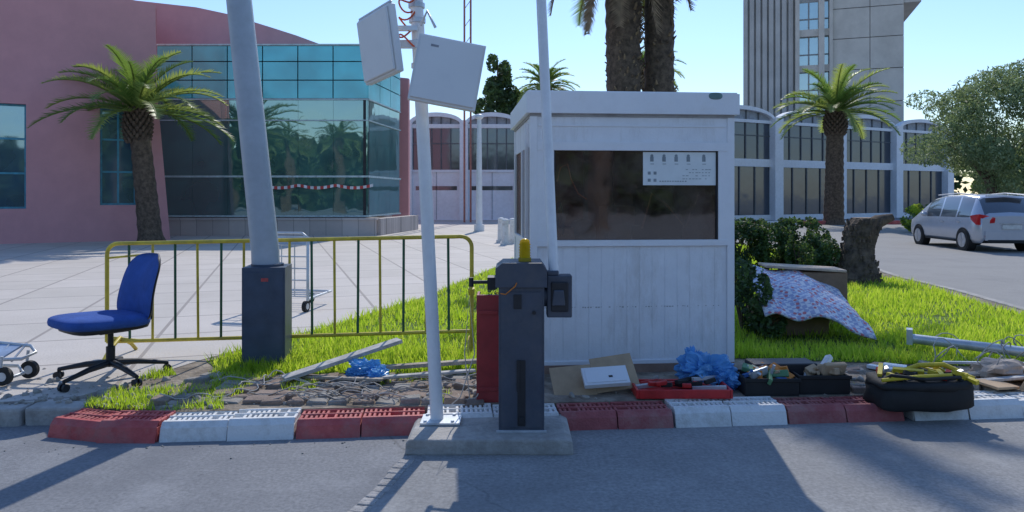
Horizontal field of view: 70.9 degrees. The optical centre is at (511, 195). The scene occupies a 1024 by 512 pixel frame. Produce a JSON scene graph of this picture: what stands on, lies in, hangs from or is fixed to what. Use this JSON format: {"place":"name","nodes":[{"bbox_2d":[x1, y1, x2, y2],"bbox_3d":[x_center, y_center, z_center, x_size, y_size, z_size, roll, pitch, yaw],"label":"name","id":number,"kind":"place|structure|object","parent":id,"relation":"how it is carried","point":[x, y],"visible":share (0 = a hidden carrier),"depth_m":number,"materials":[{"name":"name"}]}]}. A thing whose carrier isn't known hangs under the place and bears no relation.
{"place":"outdoors","nodes":[
{"label":"outdoors","id":0,"kind":"place"},
{"bbox_2d":[0,220,764,408],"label":"plaza pavement","id":1,"kind":"structure","parent":0,"point":[41,284],"depth_m":11.44,"materials":[{"name":"concrete"}]},
{"bbox_2d":[0,341,39,385],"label":"luggage trolley","id":2,"kind":"object","parent":1,"relation":"on","point":[28,368],"visible":1,"depth_m":5.71,"materials":[{"name":"metal"}]},
{"bbox_2d":[47,253,171,391],"bbox_3d":[-3.274,0.979,5.800,0.831,0.990,0.874,0,0,0],"label":"office chair","id":3,"kind":"object","parent":1,"relation":"on","point":[135,300],"visible":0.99,"depth_m":5.78,"materials":[{"name":"blue fabric"}]},
{"bbox_2d":[27,44,233,240],"bbox_3d":[-11.620,-1.492,22.214,5.866,6.034,5.604,0,0,0],"label":"palm tree","id":4,"kind":"object","parent":1,"relation":"on","point":[135,94],"visible":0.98,"depth_m":22.09,"materials":[{"name":"green plant"}]},
{"bbox_2d":[102,234,474,359],"bbox_3d":[-2.040,0.917,6.600,3.398,1.126,0.581,0,0,0],"label":"crowd barrier fence","id":5,"kind":"object","parent":1,"relation":"on","point":[129,340],"visible":0.86,"depth_m":6.59,"materials":[{"name":"yellow paint"}]},
{"bbox_2d":[277,232,331,311],"bbox_3d":[-2.869,0.966,9.582,0.770,1.015,0.920,0,0,12],"label":"luggage trolley","id":6,"kind":"object","parent":1,"relation":"on","point":[305,306],"visible":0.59,"depth_m":9.16,"materials":[{"name":"metal"}]},
{"bbox_2d":[463,0,471,221],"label":"antenna mast","id":7,"kind":"object","parent":1,"relation":"on","point":[470,19],"visible":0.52,"depth_m":39.98,"materials":[{"name":"red metal"}]},
{"bbox_2d":[474,114,483,230],"bbox_3d":[-1.370,-0.970,30.000,0.425,4.900,0.425,0,0,0],"label":"street lamp","id":8,"kind":"object","parent":1,"relation":"on","point":[478,225],"visible":0.98,"depth_m":29.91,"materials":[{"name":"white metal"}]},
{"bbox_2d":[473,53,521,114],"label":"cypress tree","id":9,"kind":"object","parent":1,"relation":"on","point":[498,98],"visible":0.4,"depth_m":59.31,"materials":[{"name":"green plant"}]},
{"bbox_2d":[496,217,513,244],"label":"bollards","id":10,"kind":"object","parent":1,"relation":"on","point":[505,231],"visible":0.88,"depth_m":22.29,"materials":[{"name":"white paint"}]},
{"bbox_2d":[512,59,579,101],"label":"palm tree","id":11,"kind":"object","parent":1,"relation":"on","point":[553,71],"visible":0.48,"depth_m":59.42,"materials":[{"name":"green plant"}]},
{"bbox_2d":[0,217,912,511],"bbox_3d":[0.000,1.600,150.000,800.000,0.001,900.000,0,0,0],"label":"ground","id":12,"kind":"structure","parent":0,"point":[326,475],"depth_m":4.14,"materials":[{"name":"grey asphalt"}]},
{"bbox_2d":[0,401,93,426],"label":"stone edging","id":13,"kind":"object","parent":12,"relation":"on","point":[38,413],"visible":0.65,"depth_m":5.01,"materials":[{"name":"concrete"}]},
{"bbox_2d":[0,0,417,243],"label":"pink building","id":14,"kind":"structure","parent":12,"relation":"on","point":[331,117],"depth_m":27.00,"materials":[{"name":"blue glass"}]},
{"bbox_2d":[272,184,372,188],"bbox_3d":[-7.300,-0.350,26.900,4.200,0.210,0.001,0,0,0],"label":"barrier tape","id":15,"kind":"object","parent":14,"relation":"attached to","point":[321,187],"visible":0.89,"depth_m":26.90,"materials":[{"name":"plastic"}]},
{"bbox_2d":[48,390,1023,443],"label":"kerb","id":16,"kind":"structure","parent":12,"relation":"on","point":[123,426],"depth_m":4.93,"materials":[{"name":"red paint"}]},
{"bbox_2d":[863,362,978,411],"bbox_3d":[2.938,1.371,5.181,0.743,0.317,0.421,0,0,0],"label":"tool bag","id":17,"kind":"object","parent":16,"relation":"on","point":[921,387],"visible":1,"depth_m":5.01,"materials":[{"name":"black fabric"}]},
{"bbox_2d":[641,42,685,91],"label":"palm tree","id":18,"kind":"object","parent":12,"relation":"on","point":[679,73],"visible":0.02,"depth_m":61.59,"materials":[{"name":"green plant"}]},
{"bbox_2d":[410,105,953,219],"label":"arcade building","id":19,"kind":"structure","parent":12,"relation":"on","point":[776,177],"depth_m":47.27,"materials":[{"name":"white paint"}]},
{"bbox_2d":[743,0,920,124],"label":"concrete tower","id":20,"kind":"structure","parent":12,"relation":"on","point":[785,42],"depth_m":60.32,"materials":[{"name":"grey concrete"}]},
{"bbox_2d":[954,155,1023,195],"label":"distant trees","id":21,"kind":"object","parent":12,"relation":"on","point":[959,178],"visible":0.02,"depth_m":61.90,"materials":[{"name":"green plant"}]},
{"bbox_2d":[84,244,1023,410],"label":"lawn","id":22,"kind":"structure","parent":0,"point":[803,336],"depth_m":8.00,"materials":[{"name":"green plant"}]},
{"bbox_2d":[226,0,291,367],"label":"lamp post","id":23,"kind":"object","parent":22,"relation":"on","point":[266,303],"visible":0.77,"depth_m":6.27,"materials":[{"name":"grey metal"}]},
{"bbox_2d":[547,0,695,91],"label":"palm tree","id":24,"kind":"object","parent":22,"relation":"on","point":[620,28],"visible":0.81,"depth_m":17.63,"materials":[{"name":"brown plant"}]},
{"bbox_2d":[510,90,739,373],"bbox_3d":[0.953,0.304,6.769,1.810,2.352,1.585,0,0,-5],"label":"guard booth","id":25,"kind":"object","parent":22,"relation":"on","point":[644,191],"visible":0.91,"depth_m":6.07,"materials":[{"name":"white metal"}]},
{"bbox_2d":[644,0,674,91],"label":"palm tree","id":26,"kind":"object","parent":22,"relation":"on","point":[661,71],"visible":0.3,"depth_m":17.99,"materials":[{"name":"brown plant"}]},
{"bbox_2d":[604,1,677,91],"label":"palm trunk boots","id":27,"kind":"object","parent":26,"relation":"attached to","point":[640,60],"visible":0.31,"depth_m":17.85,"materials":[{"name":"brown plant"}]},
{"bbox_2d":[734,258,788,338],"bbox_3d":[2.547,1.090,7.615,0.474,0.860,0.780,0,0,-29],"label":"shrub","id":28,"kind":"object","parent":22,"relation":"on","point":[744,284],"visible":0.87,"depth_m":7.44,"materials":[{"name":"green plant"}]},
{"bbox_2d":[734,216,832,269],"bbox_3d":[4.839,0.934,13.381,2.088,1.141,1.096,0,0,0],"label":"hedge","id":29,"kind":"object","parent":22,"relation":"on","point":[749,231],"visible":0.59,"depth_m":13.14,"materials":[{"name":"green plant"}]},
{"bbox_2d":[747,262,846,335],"bbox_3d":[3.260,1.141,8.170,1.265,0.677,1.205,0,0,0],"label":"cardboard box","id":30,"kind":"object","parent":22,"relation":"on","point":[835,277],"visible":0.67,"depth_m":8.23,"materials":[{"name":"brown cardboard"}]},
{"bbox_2d":[753,265,876,339],"bbox_3d":[3.148,1.122,7.778,1.092,0.636,1.171,0,0,6],"label":"patterned blanket","id":31,"kind":"object","parent":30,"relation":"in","point":[798,295],"visible":0.85,"depth_m":7.48,"materials":[{"name":"fabric"}]},
{"bbox_2d":[832,214,894,283],"bbox_3d":[5.962,0.906,12.486,0.922,1.205,0.962,0,0,-33],"label":"palm stump","id":32,"kind":"object","parent":22,"relation":"on","point":[858,262],"visible":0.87,"depth_m":12.25,"materials":[{"name":"brown wood"}]},
{"bbox_2d":[906,327,1023,356],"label":"steel tube","id":33,"kind":"object","parent":22,"relation":"on","point":[969,345],"visible":0.95,"depth_m":6.51,"materials":[{"name":"silver metal"}]},
{"bbox_2d":[107,268,1023,413],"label":"island soil","id":34,"kind":"structure","parent":0,"point":[198,368],"depth_m":5.44,"materials":[{"name":"brown soil"}]},
{"bbox_2d":[344,357,389,376],"bbox_3d":[-1.161,1.384,5.749,0.370,0.170,0.301,0,0,0],"label":"blue plastic bag","id":35,"kind":"object","parent":34,"relation":"on","point":[364,366],"visible":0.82,"depth_m":5.71,"materials":[{"name":"blue plastic"}]},
{"bbox_2d":[0,366,1015,458],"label":"rubble","id":36,"kind":"object","parent":34,"relation":"on","point":[57,399],"visible":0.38,"depth_m":5.27,"materials":[{"name":"stone"}]},
{"bbox_2d":[149,360,1016,407],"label":"loose paving bricks","id":37,"kind":"object","parent":34,"relation":"on","point":[413,395],"visible":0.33,"depth_m":5.31,"materials":[{"name":"stone"}]},
{"bbox_2d":[281,338,402,381],"bbox_3d":[-1.368,1.325,5.848,0.974,0.228,0.120,0,0,-31],"label":"wooden plank","id":38,"kind":"object","parent":37,"relation":"on","point":[311,369],"visible":1,"depth_m":5.81,"materials":[{"name":"grey wood"}]},
{"bbox_2d":[300,375,383,381],"bbox_3d":[-1.350,1.425,5.625,0.716,0.030,0.050,0,0,12],"label":"wooden plank","id":39,"kind":"object","parent":37,"relation":"on","point":[352,378],"visible":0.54,"depth_m":5.59,"materials":[{"name":"grey wood"}]},
{"bbox_2d":[378,368,475,378],"bbox_3d":[-0.675,1.425,5.750,0.776,0.030,0.060,0,0,-15],"label":"wooden plank","id":40,"kind":"object","parent":37,"relation":"on","point":[421,374],"visible":0.8,"depth_m":5.72,"materials":[{"name":"grey wood"}]},
{"bbox_2d":[385,358,475,369],"bbox_3d":[-0.776,1.390,5.900,1.056,0.080,0.070,0,0,-5],"label":"wooden plank","id":41,"kind":"object","parent":37,"relation":"on","point":[423,364],"visible":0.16,"depth_m":5.89,"materials":[{"name":"grey wood"}]},
{"bbox_2d":[476,291,498,401],"bbox_3d":[-0.167,1.100,5.245,0.176,0.780,0.210,0,0,0],"label":"red metal panel","id":42,"kind":"object","parent":37,"relation":"on","point":[487,348],"visible":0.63,"depth_m":5.15,"materials":[{"name":"metal"}]},
{"bbox_2d":[745,358,846,378],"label":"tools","id":43,"kind":"object","parent":37,"relation":"on","point":[797,365],"visible":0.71,"depth_m":5.53,"materials":[{"name":"plastic"}]},
{"bbox_2d":[866,364,892,370],"bbox_3d":[3.200,1.445,5.926,0.060,0.050,0.542,0,0,-34],"label":"white board","id":44,"kind":"object","parent":37,"relation":"on","point":[871,366],"visible":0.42,"depth_m":6.09,"materials":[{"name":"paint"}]},
{"bbox_2d":[883,362,932,368],"bbox_3d":[3.350,1.430,5.925,0.532,0.040,0.090,0,0,41],"label":"white board","id":45,"kind":"object","parent":37,"relation":"on","point":[893,365],"visible":0.2,"depth_m":6.03,"materials":[{"name":"paint"}]},
{"bbox_2d":[965,371,979,375],"bbox_3d":[4.050,1.415,5.825,1.111,0.070,0.080,0,0,-8],"label":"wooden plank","id":46,"kind":"object","parent":37,"relation":"on","point":[974,373],"depth_m":5.75,"materials":[{"name":"grey wood"}]},
{"bbox_2d":[971,357,1023,390],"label":"debris pile","id":47,"kind":"object","parent":37,"relation":"on","point":[986,367],"visible":0.91,"depth_m":5.68,"materials":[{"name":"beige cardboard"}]},
{"bbox_2d":[943,361,979,363],"bbox_3d":[4.150,1.370,5.875,1.129,0.060,0.030,0,0,13],"label":"steel bar","id":48,"kind":"object","parent":47,"relation":"on","point":[959,362],"visible":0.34,"depth_m":5.96,"materials":[{"name":"silver metal"}]},
{"bbox_2d":[978,375,1023,380],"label":"wooden plank","id":49,"kind":"object","parent":37,"relation":"on","point":[1010,378],"visible":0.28,"depth_m":5.59,"materials":[{"name":"grey wood"}]},
{"bbox_2d":[159,297,1023,403],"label":"tangled wires","id":50,"kind":"object","parent":34,"relation":"on","point":[368,397],"visible":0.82,"depth_m":5.35,"materials":[{"name":"metal"}]},
{"bbox_2d":[549,353,639,394],"bbox_3d":[0.621,1.365,5.473,0.661,0.275,0.268,0,0,-5],"label":"cardboard sheet","id":51,"kind":"object","parent":34,"relation":"on","point":[566,380],"visible":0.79,"depth_m":5.47,"materials":[{"name":"cardboard"}]},
{"bbox_2d":[581,365,630,388],"bbox_3d":[0.699,1.355,5.380,0.346,0.137,0.173,0,0,-4],"label":"white electronics box","id":52,"kind":"object","parent":51,"relation":"on","point":[606,376],"visible":1,"depth_m":5.35,"materials":[{"name":"paint"}]},
{"bbox_2d":[630,375,732,398],"bbox_3d":[1.250,1.409,5.360,0.700,0.123,0.320,0,0,0],"label":"red tool tray","id":53,"kind":"object","parent":34,"relation":"on","point":[686,388],"visible":0.93,"depth_m":5.24,"materials":[{"name":"plastic"}]},
{"bbox_2d":[674,345,740,389],"bbox_3d":[1.526,1.349,5.588,0.522,0.374,0.426,0,0,0],"label":"blue plastic bag","id":54,"kind":"object","parent":34,"relation":"on","point":[692,362],"visible":0.79,"depth_m":5.54,"materials":[{"name":"blue plastic"}]},
{"bbox_2d":[735,362,800,395],"bbox_3d":[1.920,1.371,5.436,0.420,0.219,0.330,0,0,0],"label":"black tool crate","id":55,"kind":"object","parent":34,"relation":"on","point":[774,379],"visible":0.98,"depth_m":5.30,"materials":[{"name":"plastic"}]},
{"bbox_2d":[784,231,841,267],"bbox_3d":[5.272,1.071,12.622,1.068,0.918,0.864,0,0,-20],"label":"hedge","id":56,"kind":"object","parent":34,"relation":"on","point":[814,251],"visible":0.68,"depth_m":12.39,"materials":[{"name":"green plant"}]},
{"bbox_2d":[790,354,851,394],"bbox_3d":[2.330,1.362,5.507,0.400,0.236,0.342,0,0,0],"label":"black tool crate","id":57,"kind":"object","parent":34,"relation":"on","point":[814,381],"visible":0.76,"depth_m":5.35,"materials":[{"name":"plastic"}]},
{"bbox_2d":[136,0,1023,194],"label":"sky","id":58,"kind":"structure","parent":0,"point":[946,42],"materials":[{"name":"blue"}]},
{"bbox_2d":[367,418,1023,511],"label":"road","id":59,"kind":"structure","parent":0,"point":[969,465],"depth_m":4.13,"materials":[{"name":"grey asphalt"}]},
{"bbox_2d":[347,455,416,511],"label":"drain joint","id":60,"kind":"object","parent":59,"relation":"on","point":[377,493],"visible":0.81,"depth_m":3.96,"materials":[{"name":"white concrete"}]},
{"bbox_2d":[405,414,572,454],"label":"barrier plinth","id":61,"kind":"structure","parent":59,"relation":"on","point":[473,436],"depth_m":4.43,"materials":[{"name":"grey concrete"}]},
{"bbox_2d":[398,0,461,424],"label":"antenna pole","id":62,"kind":"object","parent":61,"relation":"on","point":[417,22],"visible":0.88,"depth_m":4.74,"materials":[{"name":"white metal"}]},
{"bbox_2d":[357,0,403,84],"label":"antenna panel","id":63,"kind":"object","parent":62,"relation":"attached to","point":[379,44],"visible":1,"depth_m":4.64,"materials":[{"name":"white plastic"}]},
{"bbox_2d":[407,33,485,112],"bbox_3d":[-0.417,-0.782,4.611,0.498,0.501,0.201,0,0,-6],"label":"antenna panel","id":64,"kind":"object","parent":62,"relation":"attached to","point":[446,72],"visible":1,"depth_m":4.53,"materials":[{"name":"metal"}]},
{"bbox_2d":[495,258,546,432],"bbox_3d":[0.059,0.963,4.707,0.327,1.075,0.345,0,0,0],"label":"barrier cabinet","id":65,"kind":"object","parent":61,"relation":"on","point":[521,356],"visible":1,"depth_m":4.55,"materials":[{"name":"grey metal"}]},
{"bbox_2d":[469,275,516,294],"bbox_3d":[-0.096,0.577,4.679,0.382,0.094,0.165,0,0,43],"label":"barrier latch bracket","id":66,"kind":"object","parent":65,"relation":"attached to","point":[490,281],"visible":0.91,"depth_m":4.66,"materials":[{"name":"black metal"}]},
{"bbox_2d":[518,238,530,261],"bbox_3d":[0.083,0.349,4.660,0.083,0.148,0.083,0,0,0],"label":"warning beacon","id":67,"kind":"object","parent":65,"relation":"on","point":[524,250],"visible":1,"depth_m":4.63,"materials":[{"name":"yellow plastic"}]},
{"bbox_2d":[536,0,571,317],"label":"barrier arm","id":68,"kind":"object","parent":65,"relation":"attached to","point":[558,297],"visible":0.88,"depth_m":4.62},
{"bbox_2d":[736,224,1023,306],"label":"side road","id":69,"kind":"structure","parent":0,"point":[993,270],"depth_m":17.22,"materials":[{"name":"grey asphalt"}]},
{"bbox_2d":[754,220,901,224],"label":"kerb","id":70,"kind":"structure","parent":69,"relation":"on","point":[892,222],"depth_m":39.74,"materials":[{"name":"red paint"}]},
{"bbox_2d":[770,63,901,224],"bbox_3d":[17.984,-2.787,40.120,6.710,8.795,7.184,0,0,29],"label":"palm tree","id":71,"kind":"object","parent":69,"relation":"on","point":[836,103],"visible":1,"depth_m":39.55,"materials":[{"name":"green plant"}]},
{"bbox_2d":[900,203,928,231],"bbox_3d":[18.007,1.006,31.496,1.867,1.388,1.488,0,0,0],"label":"shrub","id":72,"kind":"object","parent":69,"relation":"on","point":[913,210],"visible":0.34,"depth_m":31.43,"materials":[{"name":"green plant"}]},
{"bbox_2d":[879,269,1023,310],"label":"island edging","id":73,"kind":"object","parent":69,"relation":"on","point":[973,295],"visible":0.27,"depth_m":10.86,"materials":[{"name":"concrete"}]},
{"bbox_2d":[899,58,1023,195],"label":"olive tree","id":74,"kind":"object","parent":69,"relation":"on","point":[978,146],"visible":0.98,"depth_m":29.89,"materials":[{"name":"green plant"}]},
{"bbox_2d":[911,193,1023,250],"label":"parked car","id":75,"kind":"object","parent":69,"relation":"on","point":[968,222],"visible":0.98,"depth_m":20.78,"materials":[{"name":"silver metal"}]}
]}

